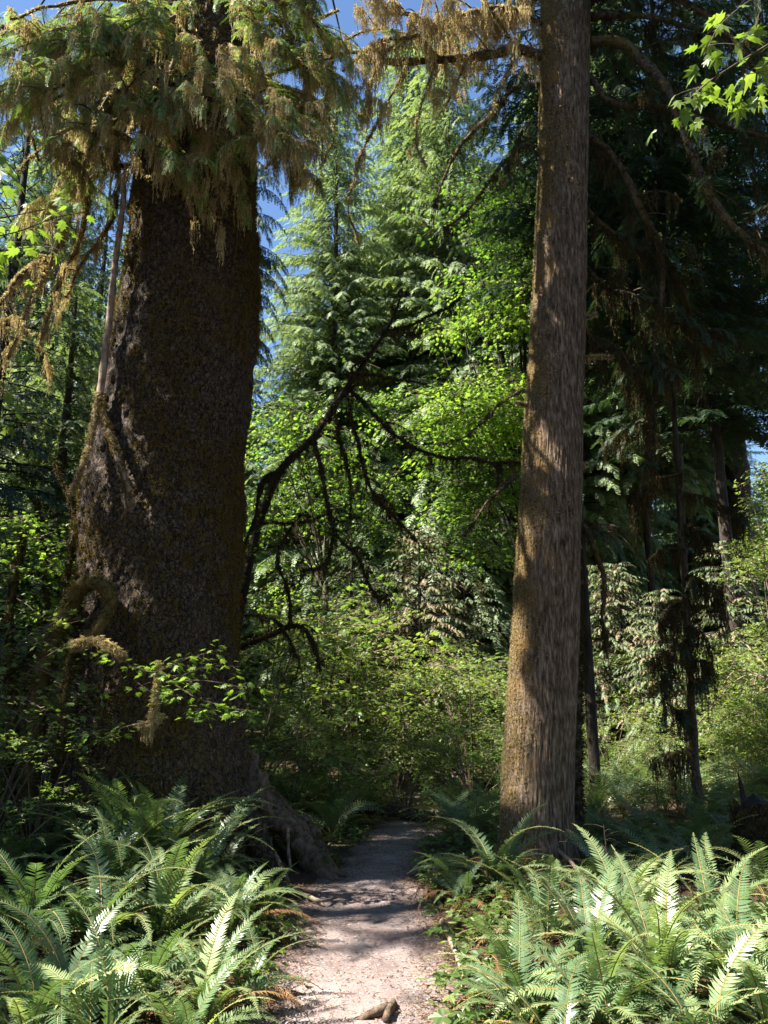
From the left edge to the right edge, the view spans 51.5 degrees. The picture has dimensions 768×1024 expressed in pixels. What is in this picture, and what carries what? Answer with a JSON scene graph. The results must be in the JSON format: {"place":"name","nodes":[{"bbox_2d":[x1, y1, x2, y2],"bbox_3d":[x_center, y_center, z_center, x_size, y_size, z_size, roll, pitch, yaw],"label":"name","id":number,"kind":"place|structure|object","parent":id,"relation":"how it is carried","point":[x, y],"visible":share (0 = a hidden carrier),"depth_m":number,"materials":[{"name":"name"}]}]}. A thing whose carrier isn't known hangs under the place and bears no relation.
{"place":"outdoors","nodes":[
{"label":"outdoors","id":0,"kind":"place"},
{"bbox_2d":[241,771,474,1023],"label":"path","id":1,"kind":"structure","parent":0,"point":[376,985],"depth_m":5.52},
{"bbox_2d":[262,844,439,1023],"bbox_3d":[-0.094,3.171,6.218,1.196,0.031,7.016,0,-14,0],"label":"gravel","id":2,"kind":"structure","parent":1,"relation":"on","point":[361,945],"depth_m":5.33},
{"bbox_2d":[353,998,397,1022],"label":"surface root","id":3,"kind":"object","parent":1,"relation":"on","point":[386,1010],"visible":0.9,"depth_m":4.21,"materials":[{"name":"brown plant"}]},
{"bbox_2d":[342,795,435,822],"bbox_3d":[0.035,4.412,11.851,1.616,0.344,0.316,-9,-16,32],"label":"fallen log","id":4,"kind":"object","parent":1,"relation":"on","point":[395,807],"visible":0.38,"depth_m":11.72,"materials":[{"name":"wood"}]},
{"bbox_2d":[0,727,767,1023],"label":"ground","id":5,"kind":"structure","parent":0,"point":[682,889],"depth_m":6.47,"materials":[{"name":"soil"}]},
{"bbox_2d":[0,811,81,884],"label":"sword fern","id":6,"kind":"object","parent":5,"relation":"on","point":[10,849],"visible":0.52,"depth_m":6.61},
{"bbox_2d":[8,792,97,872],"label":"sword fern","id":7,"kind":"object","parent":5,"relation":"on","point":[59,853],"visible":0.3,"depth_m":7.16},
{"bbox_2d":[0,278,106,754],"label":"conifer tree","id":8,"kind":"object","parent":5,"relation":"on","point":[62,453],"visible":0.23,"depth_m":17.73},
{"bbox_2d":[0,72,108,692],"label":"conifer tree","id":9,"kind":"object","parent":5,"relation":"on","point":[8,493],"visible":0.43,"depth_m":16.34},
{"bbox_2d":[0,592,119,847],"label":"shrub","id":10,"kind":"object","parent":5,"relation":"on","point":[36,638],"visible":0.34,"depth_m":7.69,"materials":[{"name":"green plant"}]},
{"bbox_2d":[0,124,122,563],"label":"conifer tree","id":11,"kind":"object","parent":5,"relation":"on","point":[38,187],"visible":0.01,"depth_m":33.25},
{"bbox_2d":[0,640,129,852],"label":"shrub","id":12,"kind":"object","parent":5,"relation":"on","point":[16,766],"visible":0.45,"depth_m":7.45,"materials":[{"name":"green plant"}]},
{"bbox_2d":[0,85,129,577],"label":"conifer tree","id":13,"kind":"object","parent":5,"relation":"on","point":[57,268],"visible":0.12,"depth_m":24.14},
{"bbox_2d":[0,158,131,735],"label":"conifer tree","id":14,"kind":"object","parent":5,"relation":"on","point":[105,254],"visible":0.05,"depth_m":32.28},
{"bbox_2d":[0,825,132,965],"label":"sword fern","id":15,"kind":"object","parent":5,"relation":"on","point":[31,898],"visible":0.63,"depth_m":4.89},
{"bbox_2d":[0,713,154,868],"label":"shrub","id":16,"kind":"object","parent":5,"relation":"on","point":[31,800],"visible":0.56,"depth_m":7.03,"materials":[{"name":"green plant"}]},
{"bbox_2d":[0,915,185,1023],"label":"sword fern","id":17,"kind":"object","parent":5,"relation":"on","point":[38,1005],"visible":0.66,"depth_m":3.74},
{"bbox_2d":[0,887,186,1023],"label":"sword fern","id":18,"kind":"object","parent":5,"relation":"on","point":[57,955],"visible":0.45,"depth_m":4.15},
{"bbox_2d":[2,892,193,1023],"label":"sword fern","id":19,"kind":"object","parent":5,"relation":"on","point":[85,1015],"visible":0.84,"depth_m":3.73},
{"bbox_2d":[0,834,204,954],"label":"sword fern","id":20,"kind":"object","parent":5,"relation":"on","point":[118,918],"visible":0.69,"depth_m":5.12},
{"bbox_2d":[0,797,227,897],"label":"sword fern","id":21,"kind":"object","parent":5,"relation":"on","point":[109,845],"visible":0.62,"depth_m":6.25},
{"bbox_2d":[56,763,189,867],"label":"sword fern","id":22,"kind":"object","parent":5,"relation":"on","point":[118,809],"visible":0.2,"depth_m":6.75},
{"bbox_2d":[0,460,273,836],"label":"vine maple","id":23,"kind":"object","parent":5,"relation":"on","point":[73,593],"visible":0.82,"depth_m":7.80,"materials":[{"name":"green plant"}]},
{"bbox_2d":[9,909,269,1021],"bbox_3d":[-1.266,2.414,4.186,1.159,0.662,1.126,-4,-14,14],"label":"sword fern","id":24,"kind":"object","parent":5,"relation":"on","point":[148,975],"visible":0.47,"depth_m":4.07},
{"bbox_2d":[34,767,276,915],"bbox_3d":[-1.826,2.759,6.725,2.000,1.179,1.747,-9,-17,33],"label":"sword fern","id":25,"kind":"object","parent":5,"relation":"on","point":[187,825],"visible":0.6,"depth_m":6.62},
{"bbox_2d":[49,833,290,986],"bbox_3d":[-1.450,2.513,5.180,1.588,0.876,1.318,-1,-14,4],"label":"sword fern","id":26,"kind":"object","parent":5,"relation":"on","point":[162,890],"visible":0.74,"depth_m":5.24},
{"bbox_2d":[63,890,321,1023],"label":"sword fern","id":27,"kind":"object","parent":5,"relation":"on","point":[219,999],"visible":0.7,"depth_m":4.16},
{"bbox_2d":[107,939,281,1023],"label":"sword fern","id":28,"kind":"object","parent":5,"relation":"on","point":[170,1019],"visible":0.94,"depth_m":3.67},
{"bbox_2d":[138,787,281,925],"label":"sword fern","id":29,"kind":"object","parent":5,"relation":"on","point":[209,858],"visible":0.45,"depth_m":6.58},
{"bbox_2d":[0,0,460,890],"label":"spruce tree","id":30,"kind":"object","parent":5,"relation":"on","point":[182,86],"visible":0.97,"depth_m":8.25,"materials":[{"name":"brown plant"}]},
{"bbox_2d":[0,197,108,290],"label":"maple branch","id":31,"kind":"object","parent":30,"relation":"attached to","point":[34,251],"visible":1,"depth_m":5.23,"materials":[{"name":"green plant"}]},
{"bbox_2d":[0,176,120,396],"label":"mossy branch","id":32,"kind":"object","parent":30,"relation":"attached to","point":[44,263],"visible":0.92,"depth_m":9.31,"materials":[{"name":"brown plant"}]},
{"bbox_2d":[67,174,134,497],"bbox_3d":[-2.852,-2.016,8.564,0.738,3.938,0.321,-3,-14,13],"label":"broken limb","id":33,"kind":"object","parent":30,"relation":"hanging from","point":[101,406],"visible":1,"depth_m":8.39,"materials":[{"name":"grey plant"}]},
{"bbox_2d":[147,861,326,947],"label":"sword fern","id":34,"kind":"object","parent":5,"relation":"on","point":[233,921],"visible":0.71,"depth_m":5.73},
{"bbox_2d":[182,905,318,1023],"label":"sword fern","id":35,"kind":"object","parent":5,"relation":"on","point":[258,962],"visible":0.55,"depth_m":4.60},
{"bbox_2d":[239,287,286,721],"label":"conifer tree","id":36,"kind":"object","parent":5,"relation":"on","point":[250,471],"visible":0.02,"depth_m":27.69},
{"bbox_2d":[229,859,304,932],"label":"sword fern","id":37,"kind":"object","parent":5,"relation":"on","point":[274,906],"visible":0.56,"depth_m":6.10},
{"bbox_2d":[256,16,289,375],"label":"conifer tree","id":38,"kind":"object","parent":5,"relation":"on","point":[269,262],"visible":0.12,"depth_m":21.41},
{"bbox_2d":[244,704,358,805],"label":"shrub","id":39,"kind":"object","parent":5,"relation":"on","point":[286,725],"visible":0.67,"depth_m":11.82,"materials":[{"name":"green plant"}]},
{"bbox_2d":[239,618,380,794],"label":"shrub","id":40,"kind":"object","parent":5,"relation":"on","point":[270,774],"visible":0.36,"depth_m":11.76,"materials":[{"name":"green plant"}]},
{"bbox_2d":[239,617,390,769],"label":"shrub","id":41,"kind":"object","parent":5,"relation":"on","point":[249,700],"visible":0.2,"depth_m":14.10,"materials":[{"name":"green plant"}]},
{"bbox_2d":[277,737,401,815],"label":"shrub","id":42,"kind":"object","parent":5,"relation":"on","point":[376,801],"visible":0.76,"depth_m":11.19,"materials":[{"name":"green plant"}]},
{"bbox_2d":[239,574,440,787],"bbox_3d":[-1.399,3.522,15.490,5.229,4.158,5.591,6,-15,-24],"label":"shrub","id":43,"kind":"object","parent":5,"relation":"on","point":[369,627],"visible":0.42,"depth_m":14.97,"materials":[{"name":"green plant"}]},
{"bbox_2d":[294,782,385,840],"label":"sword fern","id":44,"kind":"object","parent":5,"relation":"on","point":[329,821],"visible":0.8,"depth_m":9.80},
{"bbox_2d":[240,94,447,747],"bbox_3d":[-1.808,-3.787,26.717,7.970,23.821,7.672,0,-14,0],"label":"conifer tree","id":45,"kind":"object","parent":5,"relation":"on","point":[325,370],"visible":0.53,"depth_m":26.34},
{"bbox_2d":[243,380,453,768],"bbox_3d":[-1.211,1.228,19.561,5.720,10.380,5.201,0,-14,0],"label":"maple tree","id":46,"kind":"object","parent":5,"relation":"on","point":[331,481],"visible":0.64,"depth_m":19.61,"materials":[{"name":"green plant"}]},
{"bbox_2d":[270,523,441,781],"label":"young conifer","id":47,"kind":"object","parent":5,"relation":"on","point":[341,585],"visible":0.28,"depth_m":17.83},
{"bbox_2d":[250,630,470,785],"bbox_3d":[-0.475,3.652,14.431,4.363,3.323,4.366,11,-18,-38],"label":"shrub","id":48,"kind":"object","parent":5,"relation":"on","point":[396,647],"visible":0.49,"depth_m":14.00,"materials":[{"name":"green plant"}]},
{"bbox_2d":[0,805,761,1023],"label":"leaf litter","id":49,"kind":"object","parent":5,"relation":"on","point":[315,927],"visible":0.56,"depth_m":5.52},
{"bbox_2d":[238,290,525,686],"bbox_3d":[0.029,0.660,10.711,4.576,7.308,2.885,0,-14,0],"label":"leaning maple","id":50,"kind":"object","parent":5,"relation":"on","point":[271,479],"visible":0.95,"depth_m":10.45,"materials":[{"name":"green plant"}]},
{"bbox_2d":[0,765,767,1023],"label":"undergrowth","id":51,"kind":"object","parent":5,"relation":"on","point":[478,1014],"visible":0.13,"depth_m":5.66,"materials":[{"name":"green plant"}]},
{"bbox_2d":[289,642,503,794],"bbox_3d":[0.282,4.048,15.418,4.352,3.022,3.951,6,-15,-24],"label":"shrub","id":52,"kind":"object","parent":5,"relation":"on","point":[461,710],"visible":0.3,"depth_m":15.14,"materials":[{"name":"green plant"}]},
{"bbox_2d":[342,728,461,825],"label":"shrub","id":53,"kind":"object","parent":5,"relation":"on","point":[430,742],"visible":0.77,"depth_m":11.80,"materials":[{"name":"green plant"}]},
{"bbox_2d":[300,31,507,734],"bbox_3d":[0.911,-5.696,30.470,9.463,29.326,9.483,-6,-15,24],"label":"conifer tree","id":54,"kind":"object","parent":5,"relation":"on","point":[384,228],"visible":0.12,"depth_m":31.50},
{"bbox_2d":[328,527,504,794],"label":"young conifer","id":55,"kind":"object","parent":5,"relation":"on","point":[422,606],"visible":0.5,"depth_m":16.73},
{"bbox_2d":[333,652,508,803],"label":"shrub","id":56,"kind":"object","parent":5,"relation":"on","point":[382,713],"visible":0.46,"depth_m":13.71,"materials":[{"name":"green plant"}]},
{"bbox_2d":[370,638,507,800],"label":"shrub","id":57,"kind":"object","parent":5,"relation":"on","point":[472,754],"visible":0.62,"depth_m":12.90,"materials":[{"name":"green plant"}]},
{"bbox_2d":[399,782,498,848],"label":"sword fern","id":58,"kind":"object","parent":5,"relation":"on","point":[454,812],"visible":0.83,"depth_m":9.73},
{"bbox_2d":[398,711,504,821],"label":"shrub","id":59,"kind":"object","parent":5,"relation":"on","point":[453,729],"visible":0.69,"depth_m":11.49,"materials":[{"name":"green plant"}]},
{"bbox_2d":[410,796,500,841],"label":"sword fern","id":60,"kind":"object","parent":5,"relation":"on","point":[479,825],"visible":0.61,"depth_m":9.63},
{"bbox_2d":[402,562,510,781],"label":"young conifer","id":61,"kind":"object","parent":5,"relation":"on","point":[472,606],"visible":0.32,"depth_m":18.78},
{"bbox_2d":[402,852,529,917],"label":"sword fern","id":62,"kind":"object","parent":5,"relation":"on","point":[453,878],"visible":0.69,"depth_m":6.55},
{"bbox_2d":[339,15,594,754],"bbox_3d":[2.400,-5.455,27.068,8.481,27.342,8.416,0,-14,0],"label":"conifer tree","id":63,"kind":"object","parent":5,"relation":"on","point":[412,262],"visible":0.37,"depth_m":26.60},
{"bbox_2d":[393,164,593,578],"bbox_3d":[1.918,-1.099,13.597,3.684,12.052,4.902,0,-14,0],"label":"maple tree","id":64,"kind":"object","parent":5,"relation":"on","point":[500,428],"visible":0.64,"depth_m":12.47,"materials":[{"name":"green plant"}]},
{"bbox_2d":[407,802,585,911],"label":"sword fern","id":65,"kind":"object","parent":5,"relation":"on","point":[502,867],"visible":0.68,"depth_m":6.88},
{"bbox_2d":[424,670,585,783],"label":"shrub","id":66,"kind":"object","parent":5,"relation":"on","point":[502,703],"visible":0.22,"depth_m":13.93,"materials":[{"name":"green plant"}]},
{"bbox_2d":[460,900,577,983],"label":"sword fern","id":67,"kind":"object","parent":5,"relation":"on","point":[495,960],"visible":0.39,"depth_m":4.81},
{"bbox_2d":[283,0,767,874],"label":"hemlock tree","id":68,"kind":"object","parent":5,"relation":"on","point":[539,742],"visible":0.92,"depth_m":9.22,"materials":[{"name":"brown plant"}]},
{"bbox_2d":[424,890,640,1023],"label":"sword fern","id":69,"kind":"object","parent":5,"relation":"on","point":[517,976],"visible":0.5,"depth_m":4.11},
{"bbox_2d":[430,957,640,1023],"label":"sword fern","id":70,"kind":"object","parent":5,"relation":"on","point":[571,1014],"visible":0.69,"depth_m":3.70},
{"bbox_2d":[468,854,637,956],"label":"sword fern","id":71,"kind":"object","parent":5,"relation":"on","point":[544,897],"visible":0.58,"depth_m":5.30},
{"bbox_2d":[471,89,675,573],"bbox_3d":[5.515,-3.741,25.710,6.687,23.328,6.534,0,-14,0],"label":"conifer tree","id":72,"kind":"object","parent":5,"relation":"on","point":[600,510],"visible":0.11,"depth_m":23.61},
{"bbox_2d":[456,854,693,1006],"bbox_3d":[1.193,2.458,4.605,1.262,0.777,1.212,8,-16,-29],"label":"sword fern","id":73,"kind":"object","parent":5,"relation":"on","point":[580,944],"visible":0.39,"depth_m":4.77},
{"bbox_2d":[443,0,714,812],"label":"conifer tree","id":74,"kind":"object","parent":5,"relation":"on","point":[517,231],"visible":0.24,"depth_m":13.78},
{"bbox_2d":[574,535,587,842],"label":"tree trunk","id":75,"kind":"object","parent":5,"relation":"on","point":[579,812],"visible":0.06,"depth_m":9.17,"materials":[{"name":"brown plant"}]},
{"bbox_2d":[453,932,730,1023],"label":"sword fern","id":76,"kind":"object","parent":5,"relation":"on","point":[611,999],"visible":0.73,"depth_m":3.75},
{"bbox_2d":[545,827,678,886],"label":"sword fern","id":77,"kind":"object","parent":5,"relation":"on","point":[588,854],"visible":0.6,"depth_m":6.99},
{"bbox_2d":[581,804,658,847],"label":"sword fern","id":78,"kind":"object","parent":5,"relation":"on","point":[605,821],"visible":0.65,"depth_m":9.29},
{"bbox_2d":[584,766,657,817],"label":"sword fern","id":79,"kind":"object","parent":5,"relation":"on","point":[619,791],"visible":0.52,"depth_m":11.08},
{"bbox_2d":[581,563,662,765],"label":"young conifer","id":80,"kind":"object","parent":5,"relation":"on","point":[606,683],"visible":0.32,"depth_m":19.37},
{"bbox_2d":[518,824,728,961],"bbox_3d":[1.639,2.672,5.592,1.391,0.787,1.211,11,-17,-36],"label":"sword fern","id":81,"kind":"object","parent":5,"relation":"on","point":[620,888],"visible":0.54,"depth_m":5.61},
{"bbox_2d":[581,710,665,775],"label":"shrub","id":82,"kind":"object","parent":5,"relation":"on","point":[628,723],"visible":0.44,"depth_m":16.09,"materials":[{"name":"green plant"}]},
{"bbox_2d":[582,761,687,816],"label":"sword fern","id":83,"kind":"object","parent":5,"relation":"on","point":[613,788],"visible":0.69,"depth_m":11.28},
{"bbox_2d":[582,562,698,771],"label":"young conifer","id":84,"kind":"object","parent":5,"relation":"on","point":[644,691],"visible":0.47,"depth_m":19.55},
{"bbox_2d":[515,0,767,604],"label":"conifer tree","id":85,"kind":"object","parent":5,"relation":"on","point":[694,220],"visible":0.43,"depth_m":13.18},
{"bbox_2d":[586,499,697,750],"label":"conifer tree","id":86,"kind":"object","parent":5,"relation":"on","point":[638,568],"visible":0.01,"depth_m":26.81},
{"bbox_2d":[518,845,767,1023],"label":"sword fern","id":87,"kind":"object","parent":5,"relation":"on","point":[659,950],"visible":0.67,"depth_m":4.12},
{"bbox_2d":[610,729,685,778],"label":"shrub","id":88,"kind":"object","parent":5,"relation":"on","point":[650,741],"visible":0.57,"depth_m":15.85,"materials":[{"name":"green plant"}]},
{"bbox_2d":[583,0,737,739],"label":"conifer tree","id":89,"kind":"object","parent":5,"relation":"on","point":[693,465],"visible":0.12,"depth_m":24.24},
{"bbox_2d":[597,824,731,889],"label":"sword fern","id":90,"kind":"object","parent":5,"relation":"on","point":[648,856],"visible":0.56,"depth_m":7.11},
{"bbox_2d":[602,589,740,782],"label":"young conifer","id":91,"kind":"object","parent":5,"relation":"on","point":[650,653],"visible":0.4,"depth_m":18.07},
{"bbox_2d":[583,36,767,763],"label":"conifer tree","id":92,"kind":"object","parent":5,"relation":"on","point":[743,428],"visible":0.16,"depth_m":20.02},
{"bbox_2d":[624,801,731,855],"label":"sword fern","id":93,"kind":"object","parent":5,"relation":"on","point":[692,827],"visible":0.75,"depth_m":8.33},
{"bbox_2d":[614,757,750,814],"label":"sword fern","id":94,"kind":"object","parent":5,"relation":"on","point":[682,806],"visible":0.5,"depth_m":11.07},
{"bbox_2d":[598,916,767,1023],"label":"sword fern","id":95,"kind":"object","parent":5,"relation":"on","point":[715,1013],"visible":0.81,"depth_m":3.62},
{"bbox_2d":[599,650,766,765],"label":"shrub","id":96,"kind":"object","parent":5,"relation":"on","point":[633,707],"visible":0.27,"depth_m":18.14,"materials":[{"name":"green plant"}]},
{"bbox_2d":[625,443,752,820],"bbox_3d":[4.357,1.617,11.105,1.728,5.578,0.860,0,-14,0],"label":"conifer tree","id":97,"kind":"object","parent":5,"relation":"on","point":[686,650],"visible":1,"depth_m":11.12,"materials":[{"name":"green plant"}]},
{"bbox_2d":[616,853,767,1023],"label":"sword fern","id":98,"kind":"object","parent":5,"relation":"on","point":[718,940],"visible":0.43,"depth_m":4.25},
{"bbox_2d":[633,814,758,863],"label":"sword fern","id":99,"kind":"object","parent":5,"relation":"on","point":[710,842],"visible":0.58,"depth_m":7.56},
{"bbox_2d":[628,832,767,934],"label":"sword fern","id":100,"kind":"object","parent":5,"relation":"on","point":[706,885],"visible":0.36,"depth_m":5.54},
{"bbox_2d":[636,430,767,735],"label":"conifer tree","id":101,"kind":"object","parent":5,"relation":"on","point":[701,522],"visible":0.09,"depth_m":29.69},
{"bbox_2d":[638,0,767,406],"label":"conifer tree","id":102,"kind":"object","parent":5,"relation":"on","point":[759,360],"visible":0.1,"depth_m":16.13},
{"bbox_2d":[654,151,767,729],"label":"spruce tree","id":103,"kind":"object","parent":5,"relation":"on","point":[736,473],"visible":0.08,"depth_m":23.51,"materials":[{"name":"green plant"}]},
{"bbox_2d":[654,540,767,770],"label":"young conifer","id":104,"kind":"object","parent":5,"relation":"on","point":[742,597],"visible":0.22,"depth_m":18.77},
{"bbox_2d":[655,899,767,1023],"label":"sword fern","id":105,"kind":"object","parent":5,"relation":"on","point":[755,979],"visible":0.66,"depth_m":3.79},
{"bbox_2d":[660,458,767,766],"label":"broadleaf tree","id":106,"kind":"object","parent":5,"relation":"on","point":[755,564],"visible":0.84,"depth_m":15.48,"materials":[{"name":"green plant"}]},
{"bbox_2d":[668,753,767,812],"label":"sword fern","id":107,"kind":"object","parent":5,"relation":"on","point":[724,786],"visible":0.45,"depth_m":12.37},
{"bbox_2d":[669,869,767,938],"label":"sword fern","id":108,"kind":"object","parent":5,"relation":"on","point":[759,912],"visible":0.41,"depth_m":5.36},
{"bbox_2d":[693,835,767,899],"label":"sword fern","id":109,"kind":"object","parent":5,"relation":"on","point":[755,873],"visible":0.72,"depth_m":6.43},
{"bbox_2d":[699,726,767,794],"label":"shrub","id":110,"kind":"object","parent":5,"relation":"on","point":[763,736],"visible":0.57,"depth_m":14.79,"materials":[{"name":"green plant"}]},
{"bbox_2d":[699,690,767,773],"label":"shrub","id":111,"kind":"object","parent":5,"relation":"on","point":[760,697],"visible":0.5,"depth_m":15.40,"materials":[{"name":"green plant"}]},
{"bbox_2d":[725,773,767,872],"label":"tree stump","id":112,"kind":"object","parent":5,"relation":"on","point":[752,829],"visible":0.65,"depth_m":7.59,"materials":[{"name":"wood"}]},
{"bbox_2d":[0,0,767,535],"label":"sky","id":113,"kind":"structure","parent":0,"point":[345,15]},
{"bbox_2d":[645,0,767,146],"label":"maple branch","id":114,"kind":"object","parent":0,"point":[700,100],"visible":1,"depth_m":4.66,"materials":[{"name":"green plant"}]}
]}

